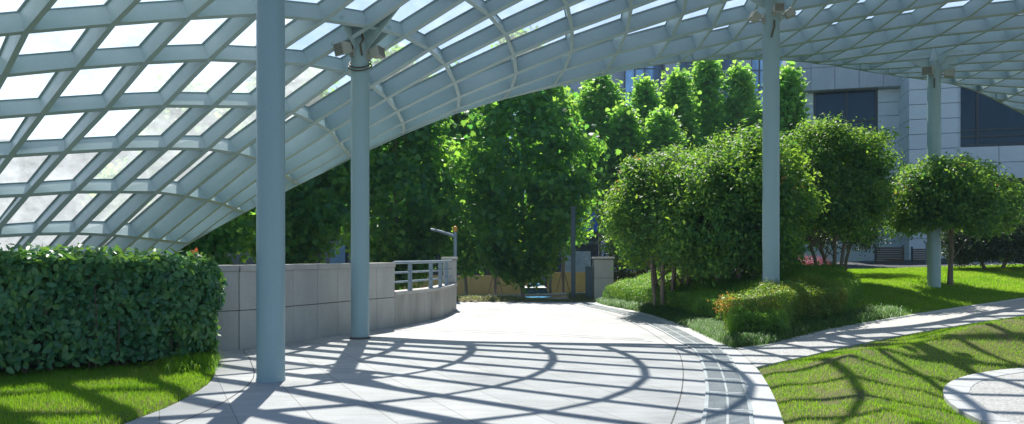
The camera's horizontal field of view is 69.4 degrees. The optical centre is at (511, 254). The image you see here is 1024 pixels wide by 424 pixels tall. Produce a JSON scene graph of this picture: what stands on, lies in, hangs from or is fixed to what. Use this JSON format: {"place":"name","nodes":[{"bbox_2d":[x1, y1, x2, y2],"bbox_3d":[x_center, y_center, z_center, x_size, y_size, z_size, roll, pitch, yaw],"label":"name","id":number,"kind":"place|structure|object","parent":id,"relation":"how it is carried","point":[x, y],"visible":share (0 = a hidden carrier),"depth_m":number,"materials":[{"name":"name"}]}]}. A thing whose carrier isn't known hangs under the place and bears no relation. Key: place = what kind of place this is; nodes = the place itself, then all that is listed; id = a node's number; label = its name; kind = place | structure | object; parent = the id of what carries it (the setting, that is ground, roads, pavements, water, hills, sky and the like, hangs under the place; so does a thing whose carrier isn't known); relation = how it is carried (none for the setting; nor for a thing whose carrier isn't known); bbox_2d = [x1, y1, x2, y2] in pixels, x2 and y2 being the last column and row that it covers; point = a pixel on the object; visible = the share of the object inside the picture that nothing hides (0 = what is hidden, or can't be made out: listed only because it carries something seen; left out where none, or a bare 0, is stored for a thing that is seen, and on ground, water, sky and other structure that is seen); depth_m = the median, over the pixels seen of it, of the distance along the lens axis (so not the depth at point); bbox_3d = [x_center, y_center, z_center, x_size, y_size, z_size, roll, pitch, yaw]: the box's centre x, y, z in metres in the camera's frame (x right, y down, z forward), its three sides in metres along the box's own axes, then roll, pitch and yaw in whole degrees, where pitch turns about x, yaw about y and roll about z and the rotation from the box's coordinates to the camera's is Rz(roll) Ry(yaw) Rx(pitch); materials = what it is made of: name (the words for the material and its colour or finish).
{"place":"outdoors","nodes":[
{"label":"outdoors","id":0,"kind":"place"},
{"bbox_2d":[125,302,705,423],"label":"plaza paving","id":1,"kind":"structure","parent":0,"point":[430,372],"depth_m":9.66,"materials":[{"name":"stone"}]},
{"bbox_2d":[256,0,285,382],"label":"steel column","id":2,"kind":"structure","parent":1,"relation":"on","point":[270,191],"depth_m":9.26,"materials":[{"name":"paint"}]},
{"bbox_2d":[304,336,409,343],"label":"pebble patch paving","id":3,"kind":"structure","parent":1,"relation":"on","point":[348,340],"depth_m":13.81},
{"bbox_2d":[331,8,398,339],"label":"steel column","id":4,"kind":"structure","parent":3,"relation":"on","point":[360,204],"depth_m":13.98,"materials":[{"name":"paint"}]},
{"bbox_2d":[333,41,354,56],"bbox_3d":[-3.134,-3.858,13.886,0.286,0.266,0.370,0,0,42],"label":"floodlight","id":5,"kind":"object","parent":4,"relation":"attached to","point":[342,48],"visible":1,"depth_m":13.78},
{"bbox_2d":[348,33,371,70],"bbox_3d":[-2.904,-3.835,14.132,0.460,0.739,0.442,0,0,0],"label":"cable loop","id":6,"kind":"object","parent":4,"relation":"attached to","point":[362,40],"visible":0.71,"depth_m":13.95,"materials":[{"name":"rubber"}]},
{"bbox_2d":[366,45,384,59],"bbox_3d":[-2.601,-3.831,14.017,0.342,0.226,0.246,0,0,22],"label":"floodlight","id":7,"kind":"object","parent":4,"relation":"attached to","point":[376,52],"visible":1,"depth_m":13.94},
{"bbox_2d":[176,303,683,423],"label":"paving joint","id":8,"kind":"object","parent":1,"relation":"on","point":[503,333],"visible":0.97,"depth_m":10.13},
{"bbox_2d":[590,302,783,423],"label":"plaza border","id":9,"kind":"object","parent":1,"relation":"on","point":[765,408],"visible":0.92,"depth_m":9.18,"materials":[{"name":"stone"}]},
{"bbox_2d":[0,0,1007,138],"label":"sky","id":10,"kind":"structure","parent":0,"point":[87,81],"materials":[{"name":"white"}]},
{"bbox_2d":[0,258,1023,423],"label":"lawn ground","id":11,"kind":"structure","parent":0,"point":[869,265],"depth_m":9.63,"materials":[{"name":"plant"}]},
{"bbox_2d":[0,359,216,423],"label":"grass","id":12,"kind":"structure","parent":11,"relation":"on","point":[44,393],"depth_m":8.17,"materials":[{"name":"plant"}]},
{"bbox_2d":[0,241,228,374],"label":"hedge","id":13,"kind":"object","parent":11,"relation":"on","point":[116,305],"visible":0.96,"depth_m":9.68,"materials":[{"name":"green plant"}]},
{"bbox_2d":[81,73,255,264],"bbox_3d":[-9.917,-1.862,22.244,6.089,7.142,5.701,0,0,0],"label":"plane tree","id":14,"kind":"object","parent":11,"relation":"on","point":[219,244],"visible":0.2,"depth_m":21.22,"materials":[{"name":"green plant"}]},
{"bbox_2d":[127,350,225,377],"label":"weeds","id":15,"kind":"object","parent":11,"relation":"on","point":[207,357],"visible":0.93,"depth_m":9.93,"materials":[{"name":"green plant"}]},
{"bbox_2d":[207,263,395,350],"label":"granite wall","id":16,"kind":"structure","parent":11,"relation":"on","point":[317,300],"depth_m":13.96,"materials":[{"name":"stone"}]},
{"bbox_2d":[229,67,386,263],"bbox_3d":[-8.455,-2.914,27.411,6.663,9.650,6.354,0,0,-37],"label":"plane tree","id":17,"kind":"object","parent":11,"relation":"on","point":[317,217],"visible":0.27,"depth_m":26.43,"materials":[{"name":"green plant"}]},
{"bbox_2d":[333,44,478,289],"bbox_3d":[-4.913,-3.197,31.628,6.856,13.002,7.416,0,0,-15],"label":"plane tree","id":18,"kind":"object","parent":11,"relation":"on","point":[423,208],"visible":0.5,"depth_m":30.58,"materials":[{"name":"green plant"}]},
{"bbox_2d":[395,283,456,326],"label":"granite parapet","id":19,"kind":"structure","parent":11,"relation":"on","point":[416,305],"depth_m":17.86,"materials":[{"name":"stone"}]},
{"bbox_2d":[392,260,451,289],"bbox_3d":[-2.074,0.480,19.079,0.379,0.690,4.890,0,0,11],"label":"metal railing","id":20,"kind":"object","parent":19,"relation":"on","point":[430,271],"visible":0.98,"depth_m":18.55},
{"bbox_2d":[430,226,457,296],"bbox_3d":[-2.381,0.440,25.918,0.953,2.920,0.187,0,0,-11],"label":"lamp post","id":21,"kind":"object","parent":11,"relation":"on","point":[454,234],"visible":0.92,"depth_m":25.94,"materials":[{"name":"grey metal"}]},
{"bbox_2d":[441,257,457,282],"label":"stone pier","id":22,"kind":"structure","parent":11,"relation":"on","point":[452,272],"depth_m":21.60,"materials":[{"name":"grey stone"}]},
{"bbox_2d":[0,0,1023,254],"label":"glazed canopy","id":23,"kind":"object","parent":11,"relation":"on","point":[212,190],"visible":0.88,"depth_m":15.11,"materials":[{"name":"paint"}]},
{"bbox_2d":[456,293,595,301],"bbox_3d":[-0.351,1.560,26.240,6.572,0.423,2.008,0,0,0],"label":"ground cover","id":24,"kind":"object","parent":11,"relation":"on","point":[490,297],"visible":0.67,"depth_m":25.73,"materials":[{"name":"green plant"}]},
{"bbox_2d":[441,25,621,296],"bbox_3d":[0.493,-3.613,33.535,8.588,13.839,7.889,0,0,0],"label":"plane tree","id":25,"kind":"object","parent":11,"relation":"on","point":[558,186],"visible":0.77,"depth_m":31.95,"materials":[{"name":"green plant"}]},
{"bbox_2d":[570,207,575,297],"bbox_3d":[2.160,0.050,26.100,0.180,3.500,0.170,0,0,0],"label":"sign post","id":26,"kind":"object","parent":11,"relation":"on","point":[573,282],"visible":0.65,"depth_m":26.03,"materials":[{"name":"grey metal"}]},
{"bbox_2d":[585,266,592,298],"bbox_3d":[2.720,1.100,26.110,0.270,1.400,0.250,0,0,0],"label":"box post","id":27,"kind":"object","parent":11,"relation":"on","point":[588,281],"visible":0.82,"depth_m":26.00,"materials":[{"name":"grey metal"}]},
{"bbox_2d":[591,257,614,298],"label":"stone pier","id":28,"kind":"structure","parent":11,"relation":"on","point":[602,274],"depth_m":26.00,"materials":[{"name":"grey stone"}]},
{"bbox_2d":[589,216,680,282],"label":"tree","id":29,"kind":"object","parent":11,"relation":"on","point":[621,272],"visible":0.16,"depth_m":27.31,"materials":[{"name":"green plant"}]},
{"bbox_2d":[594,137,750,306],"bbox_3d":[4.612,-0.866,20.751,4.800,4.838,4.695,0,0,0],"label":"tree","id":30,"kind":"object","parent":11,"relation":"on","point":[627,222],"visible":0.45,"depth_m":19.79,"materials":[{"name":"green plant"}]},
{"bbox_2d":[602,265,789,321],"bbox_3d":[4.991,0.896,20.030,2.792,1.351,10.633,0,0,-9],"label":"clipped shrub","id":31,"kind":"object","parent":11,"relation":"on","point":[638,289],"visible":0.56,"depth_m":19.22,"materials":[{"name":"green plant"}]},
{"bbox_2d":[639,119,836,289],"bbox_3d":[5.794,-1.084,19.029,5.196,4.655,4.448,0,0,0],"label":"tree","id":32,"kind":"object","parent":11,"relation":"on","point":[732,174],"visible":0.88,"depth_m":17.85,"materials":[{"name":"green plant"}]},
{"bbox_2d":[695,121,809,272],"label":"tree","id":33,"kind":"object","parent":11,"relation":"on","point":[730,138],"depth_m":21.53,"materials":[{"name":"green plant"}]},
{"bbox_2d":[722,303,791,336],"bbox_3d":[4.478,1.310,13.677,1.462,0.873,0.816,0,0,-23],"label":"clipped shrub","id":34,"kind":"object","parent":11,"relation":"on","point":[746,319],"visible":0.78,"depth_m":13.43,"materials":[{"name":"green plant"}]},
{"bbox_2d":[749,0,782,283],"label":"steel column","id":35,"kind":"structure","parent":11,"relation":"on","point":[770,157],"depth_m":15.76,"materials":[{"name":"paint"}]},
{"bbox_2d":[748,10,765,23],"bbox_3d":[5.250,-5.091,15.832,0.341,0.231,0.216,0,0,-12],"label":"floodlight","id":36,"kind":"object","parent":35,"relation":"attached to","point":[755,16],"visible":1,"depth_m":15.78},
{"bbox_2d":[771,20,774,36],"bbox_3d":[5.536,-4.804,15.687,0.100,0.372,0.076,0,0,14],"label":"cable tail","id":37,"kind":"object","parent":35,"relation":"hanging from","point":[773,28],"visible":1,"depth_m":15.67},
{"bbox_2d":[771,3,784,16],"bbox_3d":[5.586,-5.172,15.580,0.216,0.194,0.331,0,0,0],"label":"floodlight","id":38,"kind":"object","parent":35,"relation":"attached to","point":[777,7],"visible":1,"depth_m":15.43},
{"bbox_2d":[779,6,795,19],"bbox_3d":[5.891,-5.171,15.832,0.341,0.231,0.216,0,0,12],"label":"floodlight","id":39,"kind":"object","parent":35,"relation":"attached to","point":[790,12],"visible":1,"depth_m":15.75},
{"bbox_2d":[707,272,849,330],"bbox_3d":[5.463,0.992,15.191,4.550,1.253,1.521,0,0,-41],"label":"clipped shrub","id":40,"kind":"object","parent":11,"relation":"on","point":[821,298],"visible":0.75,"depth_m":14.89,"materials":[{"name":"green plant"}]},
{"bbox_2d":[759,260,864,309],"bbox_3d":[7.597,0.722,19.092,2.508,1.172,4.805,0,0,14],"label":"clipped shrub","id":41,"kind":"object","parent":11,"relation":"on","point":[839,274],"visible":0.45,"depth_m":18.45,"materials":[{"name":"green plant"}]},
{"bbox_2d":[797,255,831,264],"bbox_3d":[11.924,0.738,29.916,2.468,1.655,2.205,0,0,-30],"label":"maroon shrub","id":42,"kind":"object","parent":11,"relation":"on","point":[811,261],"visible":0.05,"depth_m":29.80,"materials":[{"name":"red plant"}]},
{"bbox_2d":[784,110,909,268],"bbox_3d":[9.237,-1.607,21.345,4.120,5.019,3.894,0,0,32],"label":"tree","id":43,"kind":"object","parent":11,"relation":"on","point":[853,182],"visible":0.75,"depth_m":20.30,"materials":[{"name":"green plant"}]},
{"bbox_2d":[804,208,901,269],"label":"tree","id":44,"kind":"object","parent":11,"relation":"on","point":[848,248],"visible":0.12,"depth_m":25.30,"materials":[{"name":"green plant"}]},
{"bbox_2d":[735,297,1023,349],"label":"path kerb","id":45,"kind":"structure","parent":11,"relation":"on","point":[802,336],"depth_m":15.49,"materials":[{"name":"stone"}]},
{"bbox_2d":[874,245,903,263],"bbox_3d":[16.874,0.415,33.040,1.309,1.730,0.120,0,0,0],"label":"slatted screen","id":46,"kind":"object","parent":11,"relation":"on","point":[888,256],"visible":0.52,"depth_m":32.98,"materials":[{"name":"grey wood"}]},
{"bbox_2d":[759,316,1023,423],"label":"grass","id":47,"kind":"structure","parent":11,"relation":"on","point":[893,346],"depth_m":9.20,"materials":[{"name":"plant"}]},
{"bbox_2d":[781,61,1023,261],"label":"stone building","id":48,"kind":"structure","parent":11,"relation":"on","point":[977,125],"depth_m":36.68,"materials":[{"name":"stone"}]},
{"bbox_2d":[814,89,876,236],"bbox_3d":[17.747,-4.882,39.410,3.105,7.977,0.120,0,0,15],"label":"window","id":49,"kind":"structure","parent":48,"relation":"in","point":[862,104],"depth_m":39.34,"materials":[{"name":"glass"}]},
{"bbox_2d":[957,87,1023,146],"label":"window","id":50,"kind":"structure","parent":48,"relation":"in","point":[984,121],"depth_m":35.75,"materials":[{"name":"glass"}]},
{"bbox_2d":[911,247,925,261],"bbox_3d":[18.460,0.450,33.340,0.892,1.660,0.120,0,0,0],"label":"slatted screen","id":51,"kind":"object","parent":11,"relation":"on","point":[918,256],"visible":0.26,"depth_m":33.28,"materials":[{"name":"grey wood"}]},
{"bbox_2d":[847,264,1023,322],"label":"grass","id":52,"kind":"structure","parent":11,"relation":"on","point":[910,275],"depth_m":21.21,"materials":[{"name":"plant"}]},
{"bbox_2d":[906,48,964,287],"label":"steel column","id":53,"kind":"structure","parent":11,"relation":"on","point":[937,61],"depth_m":21.06,"materials":[{"name":"paint"}]},
{"bbox_2d":[922,65,933,75],"bbox_3d":[11.843,-5.213,20.985,0.356,0.240,0.286,0,0,-40],"label":"floodlight","id":54,"kind":"object","parent":53,"relation":"attached to","point":[928,70],"visible":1,"depth_m":20.87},
{"bbox_2d":[941,68,954,77],"bbox_3d":[12.396,-5.163,21.043,0.356,0.240,0.286,0,0,28],"label":"floodlight","id":55,"kind":"object","parent":53,"relation":"attached to","point":[949,73],"visible":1,"depth_m":20.93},
{"bbox_2d":[877,149,1023,285],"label":"tree","id":56,"kind":"object","parent":11,"relation":"on","point":[970,195],"visible":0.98,"depth_m":20.52,"materials":[{"name":"green plant"}]},
{"bbox_2d":[925,208,1023,268],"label":"hedge","id":57,"kind":"object","parent":11,"relation":"on","point":[1005,250],"visible":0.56,"depth_m":25.50,"materials":[{"name":"green plant"}]},
{"bbox_2d":[943,368,1023,423],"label":"terrace kerb","id":58,"kind":"structure","parent":11,"relation":"on","point":[957,397],"depth_m":8.17,"materials":[{"name":"stone"}]},
{"bbox_2d":[595,297,920,348],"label":"border grass","id":59,"kind":"structure","parent":0,"point":[709,327],"depth_m":15.22,"materials":[{"name":"green plant"}]},
{"bbox_2d":[738,299,1023,368],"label":"path paving","id":60,"kind":"structure","parent":0,"point":[805,347],"depth_m":14.17,"materials":[{"name":"concrete"}]},
{"bbox_2d":[969,372,1023,423],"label":"round paving","id":61,"kind":"structure","parent":0,"point":[1002,396],"depth_m":8.32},
{"label":"ground","id":62,"kind":"structure","parent":0,"visible":0},
{"bbox_2d":[0,138,602,293],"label":"street building","id":63,"kind":"structure","parent":62,"relation":"on","point":[24,169],"depth_m":59.88,"materials":[{"name":"white stone"}]},
{"bbox_2d":[0,166,9,182],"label":"window","id":64,"kind":"structure","parent":63,"relation":"in","point":[5,175],"depth_m":59.87,"materials":[{"name":"glass"}]},
{"bbox_2d":[27,211,59,221],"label":"window","id":65,"kind":"structure","parent":63,"relation":"in","point":[32,216],"depth_m":59.87,"materials":[{"name":"glass"}]},
{"bbox_2d":[27,166,59,180],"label":"window","id":66,"kind":"structure","parent":63,"relation":"in","point":[55,174],"depth_m":59.87,"materials":[{"name":"glass"}]},
{"bbox_2d":[76,166,107,177],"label":"window","id":67,"kind":"structure","parent":63,"relation":"in","point":[78,168],"depth_m":59.87,"materials":[{"name":"glass"}]},
{"bbox_2d":[76,211,108,220],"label":"window","id":68,"kind":"structure","parent":63,"relation":"in","point":[97,218],"depth_m":59.87,"materials":[{"name":"glass"}]},
{"bbox_2d":[226,249,255,264],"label":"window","id":69,"kind":"structure","parent":63,"relation":"in","point":[249,261],"depth_m":59.87,"materials":[{"name":"glass"}]},
{"bbox_2d":[323,248,350,262],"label":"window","id":70,"kind":"structure","parent":63,"relation":"in","point":[327,259],"depth_m":59.87,"materials":[{"name":"glass"}]},
{"bbox_2d":[330,245,344,262],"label":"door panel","id":71,"kind":"structure","parent":63,"relation":"in","point":[341,257],"depth_m":59.31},
{"bbox_2d":[427,254,442,274],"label":"window","id":72,"kind":"structure","parent":63,"relation":"in","point":[437,257],"depth_m":59.87,"materials":[{"name":"glass"}]},
{"bbox_2d":[473,265,498,274],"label":"window","id":73,"kind":"structure","parent":63,"relation":"in","point":[486,272],"depth_m":59.87,"materials":[{"name":"glass"}]},
{"bbox_2d":[403,272,644,296],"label":"site hoarding","id":74,"kind":"object","parent":62,"relation":"on","point":[480,285],"visible":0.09,"depth_m":50.95,"materials":[{"name":"yellow metal"}]},
{"bbox_2d":[548,43,782,271],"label":"glass tower","id":75,"kind":"structure","parent":62,"relation":"on","point":[653,72],"depth_m":112.20,"materials":[{"name":"glass"}]},
{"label":"pavement","id":76,"kind":"structure","parent":0,"visible":0},
{"bbox_2d":[464,204,518,294],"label":"young tree","id":77,"kind":"object","parent":76,"relation":"on","point":[495,287],"visible":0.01,"depth_m":46.91,"materials":[{"name":"green plant"}]},
{"bbox_2d":[554,209,594,296],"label":"young tree","id":78,"kind":"object","parent":76,"relation":"on","point":[578,243],"visible":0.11,"depth_m":46.91,"materials":[{"name":"green plant"}]},
{"bbox_2d":[689,60,728,151],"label":"plane tree","id":79,"kind":"object","parent":76,"relation":"on","point":[705,74],"visible":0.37,"depth_m":45.34,"materials":[{"name":"green plant"}]},
{"label":"drain channel","id":80,"kind":"structure","parent":0,"visible":0},
{"bbox_2d":[575,302,592,303],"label":"drain grate","id":81,"kind":"object","parent":80,"relation":"on","point":[583,302],"visible":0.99,"depth_m":24.46,"materials":[{"name":"metal"}]},
{"bbox_2d":[581,304,600,305],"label":"drain grate","id":82,"kind":"object","parent":80,"relation":"on","point":[590,305],"visible":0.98,"depth_m":23.32,"materials":[{"name":"metal"}]},
{"bbox_2d":[588,306,609,307],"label":"drain grate","id":83,"kind":"object","parent":80,"relation":"on","point":[598,307],"visible":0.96,"depth_m":22.46,"materials":[{"name":"metal"}]},
{"bbox_2d":[597,308,620,310],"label":"drain grate","id":84,"kind":"object","parent":80,"relation":"on","point":[610,309],"visible":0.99,"depth_m":21.55,"materials":[{"name":"metal"}]},
{"bbox_2d":[611,310,634,312],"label":"drain grate","id":85,"kind":"object","parent":80,"relation":"on","point":[620,311],"visible":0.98,"depth_m":20.78,"materials":[{"name":"metal"}]},
{"bbox_2d":[620,313,645,315],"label":"drain grate","id":86,"kind":"object","parent":80,"relation":"on","point":[632,314],"visible":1,"depth_m":19.74,"materials":[{"name":"metal"}]},
{"bbox_2d":[629,316,653,318],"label":"drain grate","id":87,"kind":"object","parent":80,"relation":"on","point":[641,317],"visible":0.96,"depth_m":18.78,"materials":[{"name":"metal"}]},
{"bbox_2d":[637,319,664,322],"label":"drain grate","id":88,"kind":"object","parent":80,"relation":"on","point":[650,321],"visible":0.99,"depth_m":17.70,"materials":[{"name":"metal"}]},
{"bbox_2d":[646,323,674,326],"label":"drain grate","id":89,"kind":"object","parent":80,"relation":"on","point":[659,325],"visible":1,"depth_m":16.66,"materials":[{"name":"metal"}]},
{"bbox_2d":[654,327,685,331],"bbox_3d":[3.373,1.589,15.784,0.480,0.010,0.960,0,0,0],"label":"drain grate","id":90,"kind":"object","parent":80,"relation":"on","point":[669,329],"visible":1,"depth_m":15.77,"materials":[{"name":"metal"}]},
{"bbox_2d":[664,332,695,336],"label":"drain grate","id":91,"kind":"object","parent":80,"relation":"on","point":[679,334],"visible":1,"depth_m":14.79,"materials":[{"name":"metal"}]},
{"bbox_2d":[672,337,707,342],"bbox_3d":[3.327,1.589,13.824,0.480,0.010,0.960,0,0,1],"label":"drain grate","id":92,"kind":"object","parent":80,"relation":"on","point":[689,339],"visible":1,"depth_m":13.76,"materials":[{"name":"metal"}]},
{"bbox_2d":[683,343,721,349],"bbox_3d":[3.306,1.589,12.845,0.480,0.010,0.960,0,0,2],"label":"drain grate","id":93,"kind":"object","parent":80,"relation":"on","point":[701,346],"visible":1,"depth_m":12.83,"materials":[{"name":"metal"}]},
{"bbox_2d":[694,350,731,358],"bbox_3d":[3.209,1.589,11.870,0.480,0.010,0.960,0,0,8],"label":"drain grate","id":94,"kind":"object","parent":80,"relation":"on","point":[711,353],"visible":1,"depth_m":11.82,"materials":[{"name":"metal"}]},
{"bbox_2d":[699,358,737,367],"bbox_3d":[3.031,1.589,10.906,0.480,0.010,0.960,0,0,11],"label":"drain grate","id":95,"kind":"object","parent":80,"relation":"on","point":[719,362],"visible":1,"depth_m":10.90,"materials":[{"name":"metal"}]},
{"bbox_2d":[703,367,743,379],"bbox_3d":[2.826,1.589,9.948,0.480,0.010,0.960,0,0,13],"label":"drain grate","id":96,"kind":"object","parent":80,"relation":"on","point":[721,373],"visible":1,"depth_m":9.91,"materials":[{"name":"metal"}]},
{"bbox_2d":[705,378,748,393],"bbox_3d":[2.598,1.589,8.995,0.480,0.010,0.960,0,0,14],"label":"drain grate","id":97,"kind":"object","parent":80,"relation":"on","point":[726,385],"visible":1,"depth_m":8.95,"materials":[{"name":"metal"}]},
{"bbox_2d":[701,409,753,423],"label":"drain grate","id":98,"kind":"object","parent":80,"relation":"on","point":[714,416],"visible":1,"depth_m":7.25,"materials":[{"name":"metal"}]},
{"bbox_2d":[704,392,752,410],"bbox_3d":[2.347,1.589,8.048,0.480,0.010,0.960,0,0,15],"label":"drain grate","id":99,"kind":"object","parent":80,"relation":"on","point":[729,401],"visible":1,"depth_m":8.01,"materials":[{"name":"metal"}]},
{"label":"street","id":100,"kind":"structure","parent":0,"visible":0},
{"bbox_2d":[404,61,525,294],"bbox_3d":[-2.628,-3.656,40.014,6.788,13.915,7.118,0,0,0],"label":"plane tree","id":101,"kind":"object","parent":100,"relation":"on","point":[466,266],"visible":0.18,"depth_m":38.98,"materials":[{"name":"green plant"}]},
{"bbox_2d":[457,292,584,298],"bbox_3d":[-1.466,2.519,35.903,21.146,1.561,0.746,0,0,-6],"label":"guard rail","id":102,"kind":"object","parent":100,"relation":"on","point":[543,294],"visible":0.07,"depth_m":35.98,"materials":[{"name":"metal"}]},
{"bbox_2d":[520,283,549,297],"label":"parked car","id":103,"kind":"object","parent":100,"relation":"on","point":[533,290],"visible":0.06,"depth_m":40.83,"materials":[{"name":"blue paint"}]},
{"bbox_2d":[516,85,601,296],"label":"plane tree","id":104,"kind":"object","parent":100,"relation":"on","point":[550,281],"visible":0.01,"depth_m":42.34,"materials":[{"name":"green plant"}]},
{"bbox_2d":[572,74,628,256],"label":"plane tree","id":105,"kind":"object","parent":100,"relation":"on","point":[597,96],"visible":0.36,"depth_m":43.09,"materials":[{"name":"green plant"}]},
{"bbox_2d":[588,100,645,278],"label":"plane tree","id":106,"kind":"object","parent":100,"relation":"on","point":[625,126],"visible":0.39,"depth_m":40.48,"materials":[{"name":"green plant"}]},
{"bbox_2d":[623,73,661,269],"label":"plane tree","id":107,"kind":"object","parent":100,"relation":"on","point":[644,94],"visible":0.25,"depth_m":44.52,"materials":[{"name":"green plant"}]},
{"bbox_2d":[632,101,694,161],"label":"plane tree","id":108,"kind":"object","parent":100,"relation":"on","point":[660,129],"visible":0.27,"depth_m":39.44,"materials":[{"name":"green plant"}]},
{"bbox_2d":[655,63,703,152],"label":"plane tree","id":109,"kind":"object","parent":100,"relation":"on","point":[676,87],"visible":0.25,"depth_m":43.49,"materials":[{"name":"green plant"}]},
{"bbox_2d":[709,60,761,142],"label":"plane tree","id":110,"kind":"object","parent":100,"relation":"on","point":[740,84],"visible":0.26,"depth_m":43.52,"materials":[{"name":"green plant"}]},
{"bbox_2d":[731,100,761,135],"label":"plane tree","id":111,"kind":"object","parent":100,"relation":"on","point":[753,116],"visible":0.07,"depth_m":41.63,"materials":[{"name":"green plant"}]},
{"bbox_2d":[754,61,813,259],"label":"plane tree","id":112,"kind":"object","parent":100,"relation":"on","point":[792,113],"visible":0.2,"depth_m":35.39,"materials":[{"name":"green plant"}]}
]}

